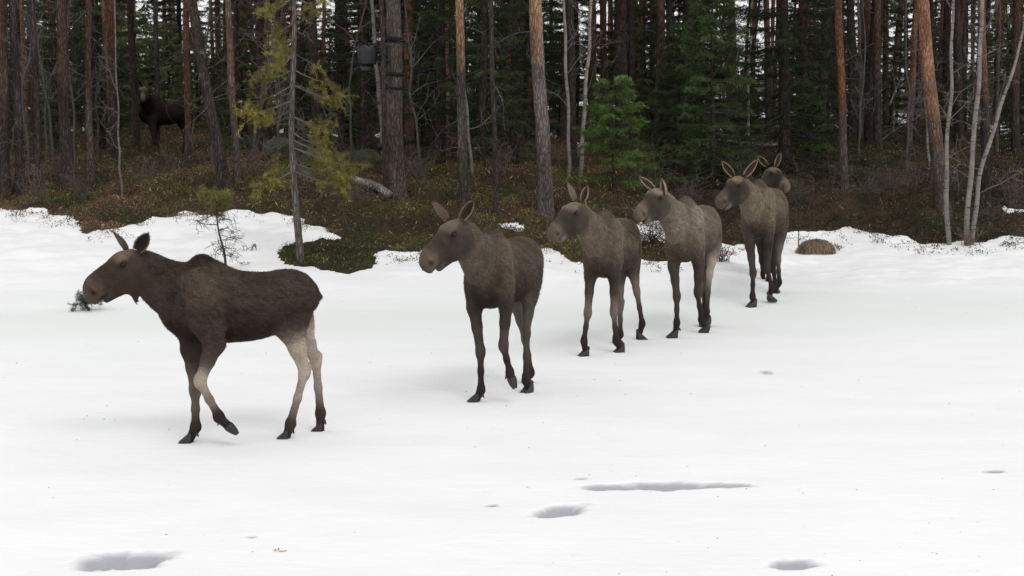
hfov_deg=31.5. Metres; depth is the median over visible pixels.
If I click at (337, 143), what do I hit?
bare shrub
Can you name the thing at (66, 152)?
pine tree
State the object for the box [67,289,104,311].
pine sapling
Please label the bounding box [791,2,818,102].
spruce tree
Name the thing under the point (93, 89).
pine tree
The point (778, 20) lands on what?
pine tree
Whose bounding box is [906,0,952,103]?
spruce tree
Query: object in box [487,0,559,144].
pine tree
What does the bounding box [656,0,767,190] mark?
spruce tree
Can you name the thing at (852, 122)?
pine tree
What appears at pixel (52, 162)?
bare shrub
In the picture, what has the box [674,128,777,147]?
fallen log
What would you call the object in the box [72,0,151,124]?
spruce tree
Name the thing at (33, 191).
bare shrub
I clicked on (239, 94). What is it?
pine tree
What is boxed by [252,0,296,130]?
pine tree
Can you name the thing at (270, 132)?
pine tree
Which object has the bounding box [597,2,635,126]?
spruce tree
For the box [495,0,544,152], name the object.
pine tree
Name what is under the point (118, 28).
pine tree
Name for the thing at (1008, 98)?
spruce tree
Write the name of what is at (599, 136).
pine tree
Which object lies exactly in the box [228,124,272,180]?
bare shrub
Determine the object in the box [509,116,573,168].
bare shrub
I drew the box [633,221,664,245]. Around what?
bare shrub
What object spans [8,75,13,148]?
spruce tree
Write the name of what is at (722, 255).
bare shrub
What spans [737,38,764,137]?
spruce tree
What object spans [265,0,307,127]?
spruce tree
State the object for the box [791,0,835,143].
pine tree
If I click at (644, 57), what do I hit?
spruce tree
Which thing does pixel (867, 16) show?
pine tree
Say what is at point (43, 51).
spruce tree
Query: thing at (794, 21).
spruce tree
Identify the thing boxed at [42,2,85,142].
pine tree
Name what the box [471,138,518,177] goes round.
bare shrub
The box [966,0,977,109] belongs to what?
pine tree
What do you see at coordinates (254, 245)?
bare shrub
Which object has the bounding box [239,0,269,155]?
pine tree
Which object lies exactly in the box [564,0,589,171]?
pine tree
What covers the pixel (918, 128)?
pine tree
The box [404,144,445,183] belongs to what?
bare shrub
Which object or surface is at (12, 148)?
bare sapling
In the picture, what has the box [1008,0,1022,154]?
pine tree
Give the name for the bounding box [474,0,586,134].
spruce tree
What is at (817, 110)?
pine sapling
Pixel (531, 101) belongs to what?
spruce tree
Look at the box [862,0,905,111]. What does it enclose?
pine tree
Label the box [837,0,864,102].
pine tree
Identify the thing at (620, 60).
pine tree
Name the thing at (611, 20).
pine tree
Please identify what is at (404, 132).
spruce tree
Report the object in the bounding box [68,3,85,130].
pine tree
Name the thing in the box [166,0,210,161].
pine tree
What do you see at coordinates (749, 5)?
pine tree
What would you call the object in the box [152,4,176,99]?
pine tree
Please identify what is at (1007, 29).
spruce tree
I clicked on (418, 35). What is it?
spruce tree
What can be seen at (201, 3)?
sky
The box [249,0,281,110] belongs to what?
pine tree
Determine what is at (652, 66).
pine tree
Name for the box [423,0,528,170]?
spruce tree
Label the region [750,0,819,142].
pine tree
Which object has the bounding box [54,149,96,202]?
bare shrub
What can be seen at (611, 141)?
spruce tree
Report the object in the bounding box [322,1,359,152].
pine tree
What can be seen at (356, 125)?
spruce tree
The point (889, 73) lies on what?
spruce tree
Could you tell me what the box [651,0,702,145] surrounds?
pine tree
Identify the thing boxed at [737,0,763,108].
pine tree
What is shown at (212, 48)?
spruce tree
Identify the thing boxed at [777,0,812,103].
spruce tree
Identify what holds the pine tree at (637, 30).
on the ground
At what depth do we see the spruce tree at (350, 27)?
78.30 m
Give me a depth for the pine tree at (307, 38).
81.08 m
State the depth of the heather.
34.56 m
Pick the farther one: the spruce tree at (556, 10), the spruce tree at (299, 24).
the spruce tree at (299, 24)
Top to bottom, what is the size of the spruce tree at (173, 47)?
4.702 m
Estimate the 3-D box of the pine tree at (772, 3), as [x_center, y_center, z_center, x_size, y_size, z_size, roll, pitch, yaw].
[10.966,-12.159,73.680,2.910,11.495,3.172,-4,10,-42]
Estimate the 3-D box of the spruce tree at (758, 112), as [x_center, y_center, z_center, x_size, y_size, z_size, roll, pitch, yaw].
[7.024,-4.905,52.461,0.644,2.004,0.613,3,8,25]
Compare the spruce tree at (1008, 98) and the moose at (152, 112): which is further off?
the spruce tree at (1008, 98)
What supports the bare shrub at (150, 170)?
on the ground
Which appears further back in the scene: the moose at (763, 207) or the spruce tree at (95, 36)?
the spruce tree at (95, 36)
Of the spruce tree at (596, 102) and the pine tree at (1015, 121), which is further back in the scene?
the spruce tree at (596, 102)
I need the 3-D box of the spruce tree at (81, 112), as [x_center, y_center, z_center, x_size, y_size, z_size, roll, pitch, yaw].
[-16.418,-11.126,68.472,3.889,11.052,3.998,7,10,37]
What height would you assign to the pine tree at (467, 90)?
13.153 m
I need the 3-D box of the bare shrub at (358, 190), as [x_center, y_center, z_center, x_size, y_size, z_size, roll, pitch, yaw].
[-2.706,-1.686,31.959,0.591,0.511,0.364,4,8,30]
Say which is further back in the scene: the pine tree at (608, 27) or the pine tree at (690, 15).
the pine tree at (608, 27)
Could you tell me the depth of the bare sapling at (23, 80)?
36.41 m
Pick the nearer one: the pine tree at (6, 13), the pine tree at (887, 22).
the pine tree at (6, 13)
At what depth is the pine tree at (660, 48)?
39.68 m
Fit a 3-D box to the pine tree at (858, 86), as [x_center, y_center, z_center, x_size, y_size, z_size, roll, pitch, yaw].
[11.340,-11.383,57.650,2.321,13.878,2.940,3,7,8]
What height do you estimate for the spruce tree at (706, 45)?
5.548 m
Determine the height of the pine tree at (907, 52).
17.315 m
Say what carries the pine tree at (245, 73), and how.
on the ground
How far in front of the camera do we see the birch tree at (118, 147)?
33.77 m
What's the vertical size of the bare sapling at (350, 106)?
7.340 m
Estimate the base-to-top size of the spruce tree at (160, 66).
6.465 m
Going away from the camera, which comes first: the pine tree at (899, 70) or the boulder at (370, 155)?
the boulder at (370, 155)
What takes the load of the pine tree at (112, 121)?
on the ground
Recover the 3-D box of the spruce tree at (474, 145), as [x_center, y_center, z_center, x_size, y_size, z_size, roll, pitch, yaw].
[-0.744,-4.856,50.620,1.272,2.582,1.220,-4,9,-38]
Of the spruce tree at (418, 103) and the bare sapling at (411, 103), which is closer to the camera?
the bare sapling at (411, 103)
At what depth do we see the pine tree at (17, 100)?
34.68 m
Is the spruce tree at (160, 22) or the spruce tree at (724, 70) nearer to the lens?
the spruce tree at (724, 70)
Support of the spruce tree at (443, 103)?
on the ground
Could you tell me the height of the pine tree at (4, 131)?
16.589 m
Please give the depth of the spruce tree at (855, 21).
74.47 m
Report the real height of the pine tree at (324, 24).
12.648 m
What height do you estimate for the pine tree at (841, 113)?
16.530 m
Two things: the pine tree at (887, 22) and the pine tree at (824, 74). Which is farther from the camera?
the pine tree at (887, 22)
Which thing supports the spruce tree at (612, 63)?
on the ground
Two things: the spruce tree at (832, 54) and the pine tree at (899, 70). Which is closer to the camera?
the spruce tree at (832, 54)
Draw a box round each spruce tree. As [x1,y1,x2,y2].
[5,0,97,157]
[6,0,47,92]
[6,1,13,123]
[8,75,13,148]
[12,10,48,135]
[28,0,105,130]
[30,0,162,149]
[68,0,129,136]
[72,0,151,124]
[103,12,176,129]
[104,41,139,136]
[130,21,206,123]
[137,0,214,95]
[137,5,151,65]
[142,0,193,95]
[154,6,183,94]
[161,28,228,127]
[189,26,203,107]
[198,0,250,103]
[200,62,222,128]
[201,53,224,129]
[203,0,281,149]
[238,0,290,103]
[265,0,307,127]
[274,0,327,95]
[279,39,332,139]
[286,68,324,145]
[309,0,420,148]
[318,17,336,117]
[321,0,386,134]
[328,38,335,96]
[336,81,360,151]
[347,1,377,94]
[367,0,508,170]
[371,0,427,124]
[401,0,506,152]
[402,0,505,137]
[402,110,419,150]
[404,69,430,147]
[414,4,450,139]
[414,54,431,134]
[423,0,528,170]
[455,0,567,169]
[470,73,501,150]
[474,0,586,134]
[523,62,535,133]
[542,0,581,119]
[542,0,614,133]
[546,34,586,136]
[565,73,664,198]
[578,23,612,129]
[585,85,598,136]
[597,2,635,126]
[608,0,666,133]
[610,0,682,145]
[627,2,665,67]
[639,23,715,168]
[648,0,737,131]
[655,0,726,96]
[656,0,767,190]
[696,1,724,131]
[710,0,875,178]
[721,48,753,135]
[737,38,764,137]
[744,85,764,139]
[773,12,831,134]
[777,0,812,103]
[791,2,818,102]
[808,3,847,123]
[808,18,847,129]
[816,0,859,112]
[830,32,856,125]
[846,0,924,130]
[881,0,942,129]
[881,53,897,102]
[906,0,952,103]
[937,85,949,140]
[951,0,994,105]
[962,81,976,131]
[967,0,1012,120]
[988,0,1023,111]
[988,17,1003,91]
[990,29,1023,149]
[1000,0,1023,133]
[1000,88,1021,141]
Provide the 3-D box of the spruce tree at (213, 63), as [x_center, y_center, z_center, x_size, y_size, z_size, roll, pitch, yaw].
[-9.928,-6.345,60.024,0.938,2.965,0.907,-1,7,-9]
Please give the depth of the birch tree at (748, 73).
43.94 m
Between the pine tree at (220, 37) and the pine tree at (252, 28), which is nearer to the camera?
the pine tree at (252, 28)
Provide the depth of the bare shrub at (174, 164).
35.86 m
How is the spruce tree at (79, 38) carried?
on the ground
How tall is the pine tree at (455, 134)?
16.370 m
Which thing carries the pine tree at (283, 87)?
on the ground
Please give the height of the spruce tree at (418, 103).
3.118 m
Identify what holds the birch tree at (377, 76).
on the ground
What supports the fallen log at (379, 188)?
on the ground
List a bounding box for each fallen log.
[328,165,393,199]
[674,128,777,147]
[882,100,925,141]
[889,60,920,105]
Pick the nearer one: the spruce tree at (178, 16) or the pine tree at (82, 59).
the pine tree at (82, 59)
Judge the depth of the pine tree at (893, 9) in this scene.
116.94 m
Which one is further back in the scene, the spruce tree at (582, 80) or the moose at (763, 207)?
the spruce tree at (582, 80)
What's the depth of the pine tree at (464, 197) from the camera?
31.75 m
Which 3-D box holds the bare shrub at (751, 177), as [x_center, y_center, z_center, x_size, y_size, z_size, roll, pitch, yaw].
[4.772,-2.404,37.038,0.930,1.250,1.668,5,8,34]
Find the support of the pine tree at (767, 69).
on the ground
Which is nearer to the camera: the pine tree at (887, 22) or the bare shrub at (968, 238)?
the bare shrub at (968, 238)
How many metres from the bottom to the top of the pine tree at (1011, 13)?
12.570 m
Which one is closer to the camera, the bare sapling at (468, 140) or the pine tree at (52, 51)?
the bare sapling at (468, 140)
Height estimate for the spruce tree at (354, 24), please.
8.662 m
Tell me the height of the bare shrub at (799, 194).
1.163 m
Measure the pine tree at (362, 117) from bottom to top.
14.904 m
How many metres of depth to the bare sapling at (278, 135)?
38.50 m
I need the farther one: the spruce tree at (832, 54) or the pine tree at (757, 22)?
the pine tree at (757, 22)
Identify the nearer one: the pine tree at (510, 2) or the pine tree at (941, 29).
the pine tree at (510, 2)
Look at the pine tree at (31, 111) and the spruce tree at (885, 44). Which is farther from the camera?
the spruce tree at (885, 44)
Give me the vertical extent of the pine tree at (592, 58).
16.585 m
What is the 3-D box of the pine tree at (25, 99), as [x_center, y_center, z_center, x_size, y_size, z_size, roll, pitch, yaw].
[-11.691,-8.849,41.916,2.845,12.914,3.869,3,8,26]
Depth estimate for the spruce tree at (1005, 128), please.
56.41 m
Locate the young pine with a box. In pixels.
[230,0,372,263]
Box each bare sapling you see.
[6,0,56,182]
[7,0,74,157]
[9,27,30,160]
[25,0,98,161]
[30,0,110,164]
[70,0,119,157]
[180,0,254,172]
[212,0,289,163]
[241,1,289,168]
[308,0,379,162]
[365,0,476,172]
[436,3,499,177]
[476,1,509,165]
[846,0,887,157]
[882,0,924,160]
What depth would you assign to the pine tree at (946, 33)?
55.49 m
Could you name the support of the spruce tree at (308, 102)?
on the ground
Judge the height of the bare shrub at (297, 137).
1.393 m
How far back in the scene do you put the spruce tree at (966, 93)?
65.58 m
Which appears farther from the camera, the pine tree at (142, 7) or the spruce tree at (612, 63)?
the pine tree at (142, 7)
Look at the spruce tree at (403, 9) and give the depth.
68.07 m
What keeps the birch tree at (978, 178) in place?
on the ground
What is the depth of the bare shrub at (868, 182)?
36.04 m
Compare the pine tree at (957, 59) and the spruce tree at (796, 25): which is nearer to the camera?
the pine tree at (957, 59)
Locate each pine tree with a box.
[0,0,26,195]
[0,0,56,188]
[3,0,26,195]
[5,0,24,136]
[7,0,59,163]
[8,0,72,159]
[25,0,103,188]
[28,0,84,156]
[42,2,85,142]
[64,0,118,181]
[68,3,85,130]
[71,0,135,164]
[82,38,119,131]
[93,0,129,156]
[115,0,149,36]
[116,2,143,129]
[124,0,141,152]
[140,0,173,148]
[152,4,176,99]
[160,0,233,192]
[161,2,181,71]
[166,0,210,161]
[190,0,232,133]
[198,0,260,185]
[199,1,286,140]
[208,0,214,58]
[208,0,233,96]
[210,0,254,131]
[214,0,233,130]
[221,1,252,119]
[222,1,295,138]
[222,23,239,123]
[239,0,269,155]
[239,23,269,124]
[240,0,256,104]
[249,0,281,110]
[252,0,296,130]
[254,0,289,132]
[254,0,325,132]
[270,0,331,139]
[277,0,316,150]
[288,1,326,109]
[297,8,331,112]
[301,0,422,148]
[303,0,340,148]
[316,0,331,124]
[320,4,377,135]
[321,0,356,143]
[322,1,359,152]
[376,0,410,201]
[386,0,409,200]
[402,0,435,166]
[403,6,457,140]
[406,0,474,163]
[428,0,498,209]
[451,9,503,146]
[486,0,599,220]
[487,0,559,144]
[489,0,525,217]
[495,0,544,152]
[524,1,561,142]
[542,1,598,141]
[544,0,599,146]
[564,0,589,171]
[575,0,597,150]
[575,0,614,143]
[585,0,611,147]
[585,0,613,77]
[606,0,612,102]
[609,0,654,140]
[612,0,653,149]
[614,0,633,154]
[626,0,652,143]
[633,0,655,132]
[635,0,675,172]
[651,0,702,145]
[665,3,683,116]
[665,5,715,143]
[669,0,733,164]
[672,0,699,132]
[697,1,761,139]
[699,1,736,148]
[733,0,777,150]
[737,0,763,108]
[739,0,770,113]
[741,0,750,115]
[745,1,762,121]
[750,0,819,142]
[758,0,774,55]
[758,0,789,94]
[763,0,795,124]
[775,0,832,146]
[776,0,801,154]
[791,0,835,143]
[811,0,877,194]
[814,2,859,117]
[827,0,890,109]
[829,0,897,147]
[829,5,856,127]
[835,0,890,142]
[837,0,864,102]
[844,0,863,139]
[859,0,882,148]
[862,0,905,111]
[881,0,902,122]
[882,0,909,108]
[882,0,911,23]
[882,0,950,150]
[882,22,946,148]
[883,2,902,130]
[888,0,907,121]
[915,0,952,217]
[922,0,977,142]
[929,0,966,143]
[934,0,967,114]
[937,0,976,137]
[944,0,963,147]
[962,0,977,126]
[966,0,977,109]
[966,0,1002,127]
[966,0,1012,138]
[967,0,1023,154]
[971,0,1018,210]
[986,0,1021,140]
[988,4,1023,115]
[990,0,1023,138]
[992,0,1012,87]
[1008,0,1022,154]
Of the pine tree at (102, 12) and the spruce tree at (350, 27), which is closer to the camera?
the pine tree at (102, 12)
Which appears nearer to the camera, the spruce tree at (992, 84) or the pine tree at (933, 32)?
the pine tree at (933, 32)
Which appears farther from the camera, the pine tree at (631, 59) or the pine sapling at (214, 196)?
the pine tree at (631, 59)
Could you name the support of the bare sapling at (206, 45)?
on the ground
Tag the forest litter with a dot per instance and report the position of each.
(528, 447)
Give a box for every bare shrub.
[2,164,54,205]
[41,120,96,176]
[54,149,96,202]
[121,147,169,186]
[154,136,193,177]
[184,106,232,166]
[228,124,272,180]
[242,243,256,250]
[274,111,329,165]
[309,105,379,167]
[312,166,347,194]
[344,181,372,204]
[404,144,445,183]
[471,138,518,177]
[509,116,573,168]
[632,132,684,190]
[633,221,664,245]
[655,153,712,201]
[717,238,737,261]
[721,141,770,183]
[782,154,816,204]
[813,160,861,196]
[840,161,896,193]
[874,157,908,194]
[886,138,932,195]
[955,224,988,245]
[972,192,1016,223]
[991,159,1023,207]
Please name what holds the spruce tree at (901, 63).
on the ground
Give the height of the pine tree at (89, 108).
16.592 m
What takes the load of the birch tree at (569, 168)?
on the ground
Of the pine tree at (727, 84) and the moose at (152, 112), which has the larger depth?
the pine tree at (727, 84)
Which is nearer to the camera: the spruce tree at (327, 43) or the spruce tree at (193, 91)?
the spruce tree at (193, 91)
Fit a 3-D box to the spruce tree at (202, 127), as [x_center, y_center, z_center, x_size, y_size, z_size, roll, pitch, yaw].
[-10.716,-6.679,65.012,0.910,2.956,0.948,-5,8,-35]
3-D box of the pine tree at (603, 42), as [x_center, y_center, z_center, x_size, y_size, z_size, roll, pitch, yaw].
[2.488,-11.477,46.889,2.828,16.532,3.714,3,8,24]
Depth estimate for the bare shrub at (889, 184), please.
36.95 m
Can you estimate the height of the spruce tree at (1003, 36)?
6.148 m
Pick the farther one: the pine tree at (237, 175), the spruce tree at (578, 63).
the spruce tree at (578, 63)
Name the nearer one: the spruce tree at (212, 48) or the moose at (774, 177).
the moose at (774, 177)
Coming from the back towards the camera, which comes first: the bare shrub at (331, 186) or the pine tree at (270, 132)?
the pine tree at (270, 132)
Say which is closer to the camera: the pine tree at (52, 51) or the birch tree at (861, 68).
the pine tree at (52, 51)
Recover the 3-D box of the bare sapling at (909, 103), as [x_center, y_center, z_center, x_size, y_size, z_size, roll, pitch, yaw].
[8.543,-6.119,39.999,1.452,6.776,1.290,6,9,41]
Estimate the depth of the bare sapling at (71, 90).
39.92 m
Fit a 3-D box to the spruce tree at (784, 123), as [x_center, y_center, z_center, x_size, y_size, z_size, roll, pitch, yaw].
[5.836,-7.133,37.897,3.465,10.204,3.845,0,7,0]
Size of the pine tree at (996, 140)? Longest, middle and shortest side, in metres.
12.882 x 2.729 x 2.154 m
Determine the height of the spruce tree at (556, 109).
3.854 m
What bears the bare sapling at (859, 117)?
on the ground
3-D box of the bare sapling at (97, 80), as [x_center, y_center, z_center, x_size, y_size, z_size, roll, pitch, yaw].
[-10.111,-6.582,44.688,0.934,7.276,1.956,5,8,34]
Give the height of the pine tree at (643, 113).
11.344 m
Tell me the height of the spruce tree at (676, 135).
3.408 m
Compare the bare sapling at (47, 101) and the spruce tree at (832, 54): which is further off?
the spruce tree at (832, 54)
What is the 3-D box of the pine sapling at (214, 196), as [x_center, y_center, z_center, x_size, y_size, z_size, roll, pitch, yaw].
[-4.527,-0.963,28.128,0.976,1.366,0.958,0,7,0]
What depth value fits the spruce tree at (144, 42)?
67.27 m
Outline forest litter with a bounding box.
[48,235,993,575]
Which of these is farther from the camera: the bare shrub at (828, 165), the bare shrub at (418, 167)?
the bare shrub at (828, 165)
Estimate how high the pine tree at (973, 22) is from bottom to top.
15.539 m
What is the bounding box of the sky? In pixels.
[7,0,1009,73]
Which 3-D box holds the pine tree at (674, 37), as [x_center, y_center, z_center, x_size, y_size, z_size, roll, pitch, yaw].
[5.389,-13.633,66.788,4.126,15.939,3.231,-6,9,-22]
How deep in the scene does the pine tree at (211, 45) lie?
89.28 m
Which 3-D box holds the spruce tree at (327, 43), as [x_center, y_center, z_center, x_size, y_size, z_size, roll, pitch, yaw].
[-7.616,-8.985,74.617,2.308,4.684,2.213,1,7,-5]
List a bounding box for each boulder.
[261,137,304,161]
[299,150,349,163]
[345,149,381,167]
[719,150,768,173]
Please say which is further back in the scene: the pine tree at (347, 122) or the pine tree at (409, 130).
the pine tree at (347, 122)
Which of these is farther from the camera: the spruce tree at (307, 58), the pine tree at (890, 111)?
the pine tree at (890, 111)
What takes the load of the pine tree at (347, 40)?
on the ground
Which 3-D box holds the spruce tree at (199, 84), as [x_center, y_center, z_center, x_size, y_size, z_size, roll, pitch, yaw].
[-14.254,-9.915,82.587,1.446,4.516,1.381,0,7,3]
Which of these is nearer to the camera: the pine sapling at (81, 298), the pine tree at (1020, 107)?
the pine sapling at (81, 298)
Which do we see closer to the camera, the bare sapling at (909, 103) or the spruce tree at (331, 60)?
the bare sapling at (909, 103)
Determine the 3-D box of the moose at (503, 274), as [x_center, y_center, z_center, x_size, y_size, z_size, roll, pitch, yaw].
[-0.188,0.093,18.284,0.687,2.115,2.504,2,7,18]
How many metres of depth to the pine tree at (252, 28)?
66.62 m
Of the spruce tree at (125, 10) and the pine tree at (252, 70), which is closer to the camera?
the pine tree at (252, 70)
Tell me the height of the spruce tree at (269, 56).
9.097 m
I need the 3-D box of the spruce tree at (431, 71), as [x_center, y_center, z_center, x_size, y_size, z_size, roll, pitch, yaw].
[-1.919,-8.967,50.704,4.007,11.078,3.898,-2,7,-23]
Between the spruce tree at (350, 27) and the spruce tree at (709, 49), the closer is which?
the spruce tree at (709, 49)
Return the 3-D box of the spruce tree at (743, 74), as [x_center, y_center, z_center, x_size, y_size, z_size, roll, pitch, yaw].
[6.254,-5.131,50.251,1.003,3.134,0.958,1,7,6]
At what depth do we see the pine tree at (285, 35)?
58.07 m
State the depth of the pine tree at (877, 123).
42.63 m
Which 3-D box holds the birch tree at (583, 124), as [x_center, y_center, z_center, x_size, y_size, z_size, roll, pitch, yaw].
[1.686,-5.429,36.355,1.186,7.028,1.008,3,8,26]
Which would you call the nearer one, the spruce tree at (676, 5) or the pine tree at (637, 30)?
the pine tree at (637, 30)
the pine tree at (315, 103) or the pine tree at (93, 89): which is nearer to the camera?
the pine tree at (315, 103)
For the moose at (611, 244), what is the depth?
21.08 m
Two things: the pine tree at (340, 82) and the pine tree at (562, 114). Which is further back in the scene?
the pine tree at (562, 114)
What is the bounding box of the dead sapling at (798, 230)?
[797,210,813,245]
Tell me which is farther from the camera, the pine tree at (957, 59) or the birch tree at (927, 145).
the pine tree at (957, 59)
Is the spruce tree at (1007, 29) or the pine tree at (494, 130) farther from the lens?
the spruce tree at (1007, 29)
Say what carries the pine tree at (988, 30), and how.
on the ground
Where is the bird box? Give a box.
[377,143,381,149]
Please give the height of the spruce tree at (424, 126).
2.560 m
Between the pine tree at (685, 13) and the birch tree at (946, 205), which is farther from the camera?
the pine tree at (685, 13)
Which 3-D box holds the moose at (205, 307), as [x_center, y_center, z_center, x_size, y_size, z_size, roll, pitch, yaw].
[-2.698,0.439,16.135,2.181,1.952,0.740,-3,7,-22]
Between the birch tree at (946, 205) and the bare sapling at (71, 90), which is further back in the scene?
the bare sapling at (71, 90)
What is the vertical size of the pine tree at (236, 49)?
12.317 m
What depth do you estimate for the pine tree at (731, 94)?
47.60 m
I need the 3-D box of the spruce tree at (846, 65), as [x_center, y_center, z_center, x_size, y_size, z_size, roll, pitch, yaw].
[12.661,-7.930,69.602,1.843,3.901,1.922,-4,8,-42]
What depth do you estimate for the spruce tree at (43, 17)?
43.56 m
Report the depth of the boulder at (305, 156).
41.71 m
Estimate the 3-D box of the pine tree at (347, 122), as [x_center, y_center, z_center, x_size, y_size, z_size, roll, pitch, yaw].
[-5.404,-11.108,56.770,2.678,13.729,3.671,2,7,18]
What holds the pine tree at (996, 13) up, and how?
on the ground
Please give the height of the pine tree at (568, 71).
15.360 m
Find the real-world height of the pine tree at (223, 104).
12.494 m
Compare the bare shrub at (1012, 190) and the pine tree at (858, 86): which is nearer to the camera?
the bare shrub at (1012, 190)
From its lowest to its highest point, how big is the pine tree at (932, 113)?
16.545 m
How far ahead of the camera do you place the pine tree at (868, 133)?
46.98 m
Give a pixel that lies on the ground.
(886, 379)
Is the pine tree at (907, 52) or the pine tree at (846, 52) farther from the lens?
the pine tree at (907, 52)
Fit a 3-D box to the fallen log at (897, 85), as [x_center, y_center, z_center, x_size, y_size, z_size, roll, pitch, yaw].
[10.321,-5.284,46.534,1.085,1.222,0.805,-2,7,-15]
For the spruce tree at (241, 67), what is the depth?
51.69 m
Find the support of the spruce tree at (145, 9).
on the ground
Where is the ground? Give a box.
[0,73,1023,575]
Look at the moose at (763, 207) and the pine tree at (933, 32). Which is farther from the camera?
the pine tree at (933, 32)
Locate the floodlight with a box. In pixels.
[357,35,403,91]
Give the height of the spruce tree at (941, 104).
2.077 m
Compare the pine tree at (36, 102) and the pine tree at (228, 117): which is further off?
the pine tree at (228, 117)
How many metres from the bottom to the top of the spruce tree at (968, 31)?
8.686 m
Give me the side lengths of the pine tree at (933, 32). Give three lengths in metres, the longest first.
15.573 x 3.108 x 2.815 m
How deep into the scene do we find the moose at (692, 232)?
22.55 m
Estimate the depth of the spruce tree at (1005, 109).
48.23 m
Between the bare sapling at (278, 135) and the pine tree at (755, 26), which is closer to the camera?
the bare sapling at (278, 135)
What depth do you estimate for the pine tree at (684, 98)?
42.90 m
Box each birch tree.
[98,0,122,196]
[345,0,385,156]
[547,0,603,178]
[569,0,622,184]
[709,0,775,146]
[842,0,864,138]
[895,0,953,165]
[906,0,1001,244]
[931,24,1023,244]
[939,0,1008,244]
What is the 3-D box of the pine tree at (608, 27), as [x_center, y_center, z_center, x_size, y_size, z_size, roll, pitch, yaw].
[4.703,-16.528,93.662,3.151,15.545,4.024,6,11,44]
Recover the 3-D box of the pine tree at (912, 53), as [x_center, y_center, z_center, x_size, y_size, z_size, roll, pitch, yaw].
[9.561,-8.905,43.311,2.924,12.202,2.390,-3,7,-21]
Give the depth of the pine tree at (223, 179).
34.22 m
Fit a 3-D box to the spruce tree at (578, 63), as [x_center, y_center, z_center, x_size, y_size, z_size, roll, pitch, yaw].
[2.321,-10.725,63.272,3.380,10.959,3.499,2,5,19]
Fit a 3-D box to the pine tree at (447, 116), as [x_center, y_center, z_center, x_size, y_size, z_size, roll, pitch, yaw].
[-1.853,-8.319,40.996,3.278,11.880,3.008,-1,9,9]
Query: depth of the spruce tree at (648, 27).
87.89 m
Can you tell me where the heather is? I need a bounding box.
[0,113,1023,273]
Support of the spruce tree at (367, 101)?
on the ground
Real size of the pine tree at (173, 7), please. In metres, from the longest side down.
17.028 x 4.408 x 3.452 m
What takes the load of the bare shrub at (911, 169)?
on the ground
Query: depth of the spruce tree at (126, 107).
61.42 m
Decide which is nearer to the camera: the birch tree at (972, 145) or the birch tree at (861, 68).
the birch tree at (972, 145)
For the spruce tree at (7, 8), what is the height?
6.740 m
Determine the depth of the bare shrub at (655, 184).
36.92 m
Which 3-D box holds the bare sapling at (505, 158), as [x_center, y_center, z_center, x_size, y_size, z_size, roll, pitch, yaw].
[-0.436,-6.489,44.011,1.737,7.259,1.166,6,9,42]
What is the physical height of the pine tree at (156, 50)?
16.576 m
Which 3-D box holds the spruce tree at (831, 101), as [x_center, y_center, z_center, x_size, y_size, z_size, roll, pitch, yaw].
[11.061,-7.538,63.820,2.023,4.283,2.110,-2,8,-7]
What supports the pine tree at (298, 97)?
on the ground
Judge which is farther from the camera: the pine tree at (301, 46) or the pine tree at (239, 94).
the pine tree at (239, 94)
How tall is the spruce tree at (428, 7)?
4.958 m
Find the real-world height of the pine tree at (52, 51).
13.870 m
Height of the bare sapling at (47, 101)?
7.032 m
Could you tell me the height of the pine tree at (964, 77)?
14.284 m
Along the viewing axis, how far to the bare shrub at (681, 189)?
34.97 m
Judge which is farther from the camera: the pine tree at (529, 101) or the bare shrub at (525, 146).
the pine tree at (529, 101)
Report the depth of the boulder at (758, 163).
39.63 m
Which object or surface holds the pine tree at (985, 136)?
on the ground
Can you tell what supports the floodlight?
attached to the pine tree at (395, 149)
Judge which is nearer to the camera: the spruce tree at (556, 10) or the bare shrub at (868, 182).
the bare shrub at (868, 182)
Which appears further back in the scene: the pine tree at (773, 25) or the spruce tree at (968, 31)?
the pine tree at (773, 25)
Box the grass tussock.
[794,238,835,254]
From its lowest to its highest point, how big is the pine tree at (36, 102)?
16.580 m
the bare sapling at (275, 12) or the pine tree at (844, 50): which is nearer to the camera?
the bare sapling at (275, 12)
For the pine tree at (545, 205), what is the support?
on the ground
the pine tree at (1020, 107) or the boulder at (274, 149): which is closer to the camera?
the boulder at (274, 149)
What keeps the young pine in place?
on the ground
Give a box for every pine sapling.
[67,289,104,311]
[189,183,249,265]
[789,92,832,165]
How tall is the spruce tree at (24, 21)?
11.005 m
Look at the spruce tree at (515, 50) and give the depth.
40.51 m
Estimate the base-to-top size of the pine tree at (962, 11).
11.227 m
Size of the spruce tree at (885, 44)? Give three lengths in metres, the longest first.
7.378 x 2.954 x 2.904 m
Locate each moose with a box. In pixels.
[83,230,326,443]
[137,79,194,157]
[419,199,544,402]
[547,182,647,356]
[633,176,722,338]
[715,159,788,307]
[755,152,790,281]
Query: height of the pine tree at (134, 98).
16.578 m
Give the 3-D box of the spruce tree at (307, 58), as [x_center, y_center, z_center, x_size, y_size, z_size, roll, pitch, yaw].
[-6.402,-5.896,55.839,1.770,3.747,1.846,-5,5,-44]
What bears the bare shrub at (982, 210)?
on the ground
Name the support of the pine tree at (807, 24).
on the ground
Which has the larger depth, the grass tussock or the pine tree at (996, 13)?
the pine tree at (996, 13)
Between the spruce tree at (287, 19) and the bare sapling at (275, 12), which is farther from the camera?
the spruce tree at (287, 19)
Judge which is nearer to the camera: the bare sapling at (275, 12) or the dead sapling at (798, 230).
the dead sapling at (798, 230)
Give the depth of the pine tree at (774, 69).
68.91 m
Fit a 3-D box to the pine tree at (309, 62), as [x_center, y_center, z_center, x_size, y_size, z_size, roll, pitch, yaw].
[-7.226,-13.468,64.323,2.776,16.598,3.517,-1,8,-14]

